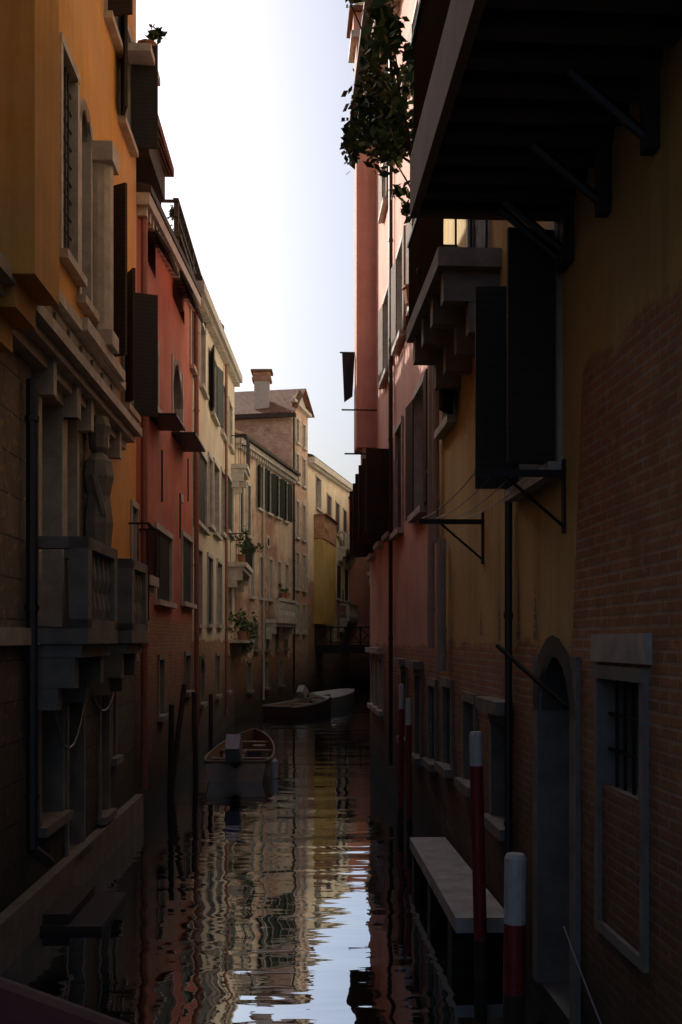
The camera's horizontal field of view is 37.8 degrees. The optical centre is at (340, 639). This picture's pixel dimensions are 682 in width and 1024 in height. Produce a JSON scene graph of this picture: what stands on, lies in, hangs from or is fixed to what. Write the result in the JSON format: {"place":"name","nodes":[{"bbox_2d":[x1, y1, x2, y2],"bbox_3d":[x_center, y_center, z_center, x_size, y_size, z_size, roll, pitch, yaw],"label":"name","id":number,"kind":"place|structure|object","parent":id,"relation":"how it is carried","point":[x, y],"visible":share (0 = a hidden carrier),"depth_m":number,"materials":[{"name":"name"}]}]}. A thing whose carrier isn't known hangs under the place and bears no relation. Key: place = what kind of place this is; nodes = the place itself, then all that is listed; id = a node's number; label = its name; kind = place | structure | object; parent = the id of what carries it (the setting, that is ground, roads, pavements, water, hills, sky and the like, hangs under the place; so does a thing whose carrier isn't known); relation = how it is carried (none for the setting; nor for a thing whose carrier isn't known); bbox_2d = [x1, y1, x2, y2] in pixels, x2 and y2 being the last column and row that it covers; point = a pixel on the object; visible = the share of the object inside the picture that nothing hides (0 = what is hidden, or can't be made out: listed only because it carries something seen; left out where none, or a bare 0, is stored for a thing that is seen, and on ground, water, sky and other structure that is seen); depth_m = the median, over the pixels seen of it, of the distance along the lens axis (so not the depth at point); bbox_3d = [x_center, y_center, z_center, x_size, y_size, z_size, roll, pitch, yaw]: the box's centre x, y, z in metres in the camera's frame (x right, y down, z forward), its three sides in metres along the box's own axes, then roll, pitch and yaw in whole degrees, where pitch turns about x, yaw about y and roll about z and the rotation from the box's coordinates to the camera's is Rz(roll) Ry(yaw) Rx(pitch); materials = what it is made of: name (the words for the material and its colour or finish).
{"place":"outdoors","nodes":[
{"label":"outdoors","id":0,"kind":"place"},
{"bbox_2d":[135,115,205,812],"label":"red house","id":1,"kind":"structure","parent":0,"point":[168,442],"depth_m":19.48,"materials":[{"name":"red paint"}]},
{"bbox_2d":[136,0,360,484],"label":"sky","id":2,"kind":"structure","parent":0,"point":[251,105],"materials":[{"name":"white"}]},
{"bbox_2d":[0,686,552,1023],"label":"canal water","id":3,"kind":"structure","parent":0,"point":[294,892],"depth_m":10.80,"materials":[{"name":"black liquid"}]},
{"bbox_2d":[0,976,129,1023],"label":"bridge","id":4,"kind":"structure","parent":3,"relation":"on","point":[21,1003],"depth_m":1.12,"materials":[{"name":"stone"}]},
{"bbox_2d":[40,886,126,932],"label":"water steps","id":5,"kind":"structure","parent":3,"relation":"on","point":[79,909],"depth_m":10.65,"materials":[{"name":"grey stone"}]},
{"bbox_2d":[0,0,167,974],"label":"palazzo","id":6,"kind":"structure","parent":3,"relation":"in","point":[79,85],"depth_m":11.49,"materials":[{"name":"orange paint"}]},
{"bbox_2d":[167,703,173,801],"bbox_3d":[-3.143,2.336,18.406,0.116,2.349,0.517,0,0,-15],"label":"timber post","id":7,"kind":"object","parent":3,"relation":"in","point":[170,784],"visible":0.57,"depth_m":18.32,"materials":[{"name":"brown wood"}]},
{"bbox_2d":[173,684,186,795],"bbox_3d":[-3.214,2.192,19.348,0.113,2.640,0.660,0,0,26],"label":"timber post","id":8,"kind":"object","parent":3,"relation":"in","point":[179,721],"visible":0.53,"depth_m":19.40,"materials":[{"name":"brown wood"}]},
{"bbox_2d":[192,692,198,782],"bbox_3d":[-3.071,2.299,21.000,0.160,2.405,0.120,0,0,0],"label":"timber post","id":9,"kind":"object","parent":3,"relation":"in","point":[195,740],"visible":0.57,"depth_m":20.96,"materials":[{"name":"brown wood"}]},
{"bbox_2d":[208,694,212,751],"bbox_3d":[-3.086,2.390,23.600,0.111,2.220,0.111,0,0,-22],"label":"timber post","id":10,"kind":"object","parent":3,"relation":"in","point":[210,742],"visible":0.57,"depth_m":23.56,"materials":[{"name":"brown wood"}]},
{"bbox_2d":[159,198,263,762],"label":"cream house","id":11,"kind":"structure","parent":3,"relation":"on","point":[221,576],"depth_m":29.57,"materials":[{"name":"beige paint"}]},
{"bbox_2d":[204,728,277,781],"bbox_3d":[-2.172,2.581,23.261,1.628,1.277,5.944,0,0,0],"label":"wooden boat","id":12,"kind":"object","parent":3,"relation":"on","point":[247,756],"visible":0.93,"depth_m":21.04,"materials":[{"name":"brown wood"}]},
{"bbox_2d":[235,429,300,718],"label":"weathered house","id":13,"kind":"structure","parent":3,"relation":"on","point":[264,515],"depth_m":41.87,"materials":[{"name":"beige paint"}]},
{"bbox_2d":[235,369,314,699],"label":"building","id":14,"kind":"structure","parent":3,"relation":"on","point":[274,422],"depth_m":47.41,"materials":[{"name":"beige paint"}]},
{"bbox_2d":[262,694,330,716],"bbox_3d":[-1.479,2.783,41.172,1.549,0.875,5.000,0,0,24],"label":"boat","id":15,"kind":"object","parent":3,"relation":"on","point":[298,707],"visible":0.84,"depth_m":39.89,"materials":[{"name":"black wood"}]},
{"bbox_2d":[293,685,354,708],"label":"covered boat","id":16,"kind":"object","parent":3,"relation":"on","point":[344,697],"visible":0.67,"depth_m":43.88,"materials":[{"name":"fabric"}]},
{"bbox_2d":[308,454,357,692],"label":"building","id":17,"kind":"structure","parent":3,"relation":"on","point":[330,560],"depth_m":54.54,"materials":[{"name":"yellow paint"}]},
{"bbox_2d":[349,493,369,685],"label":"building","id":18,"kind":"structure","parent":3,"relation":"in","point":[359,597],"depth_m":65.24,"materials":[{"name":"paint"}]},
{"bbox_2d":[354,0,369,584],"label":"house","id":19,"kind":"structure","parent":3,"relation":"on","point":[362,3],"depth_m":25.22,"materials":[{"name":"clear stone"}]},
{"bbox_2d":[315,627,369,652],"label":"footbridge","id":20,"kind":"object","parent":19,"relation":"attached to","point":[345,648],"visible":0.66,"depth_m":52.09,"materials":[{"name":"metal"}]},
{"bbox_2d":[340,0,439,836],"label":"pink house","id":21,"kind":"structure","parent":3,"relation":"on","point":[390,507],"depth_m":18.96,"materials":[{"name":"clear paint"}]},
{"bbox_2d":[398,684,403,830],"bbox_3d":[0.946,2.094,15.700,0.102,2.813,0.087,0,0,0],"label":"mooring pole","id":22,"kind":"object","parent":3,"relation":"in","point":[401,759],"visible":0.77,"depth_m":15.66,"materials":[{"name":"brown wood"}]},
{"bbox_2d":[406,698,411,841],"bbox_3d":[1.012,2.181,14.800,0.102,2.638,0.087,0,0,0],"label":"mooring pole","id":23,"kind":"object","parent":3,"relation":"in","point":[408,771],"visible":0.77,"depth_m":14.76,"materials":[{"name":"brown wood"}]},
{"bbox_2d":[410,837,503,957],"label":"landing slab","id":24,"kind":"structure","parent":3,"relation":"on","point":[441,867],"depth_m":10.18,"materials":[{"name":"stone"}]},
{"bbox_2d":[469,731,487,981],"bbox_3d":[1.220,2.155,8.790,0.179,2.693,0.118,0,0,17],"label":"mooring pole","id":25,"kind":"object","parent":3,"relation":"in","point":[478,858],"visible":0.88,"depth_m":8.74,"materials":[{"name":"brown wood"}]},
{"bbox_2d":[502,852,526,1023],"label":"mooring pole","id":26,"kind":"object","parent":3,"relation":"in","point":[515,878],"visible":1,"depth_m":7.42,"materials":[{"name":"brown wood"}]},
{"bbox_2d":[406,0,681,1023],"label":"yellow house","id":27,"kind":"structure","parent":3,"relation":"on","point":[544,322],"depth_m":6.83,"materials":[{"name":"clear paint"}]},
{"bbox_2d":[339,0,417,268],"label":"hanging plant","id":28,"kind":"object","parent":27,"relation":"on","point":[384,98],"visible":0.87,"depth_m":10.85,"materials":[{"name":"green plant"}]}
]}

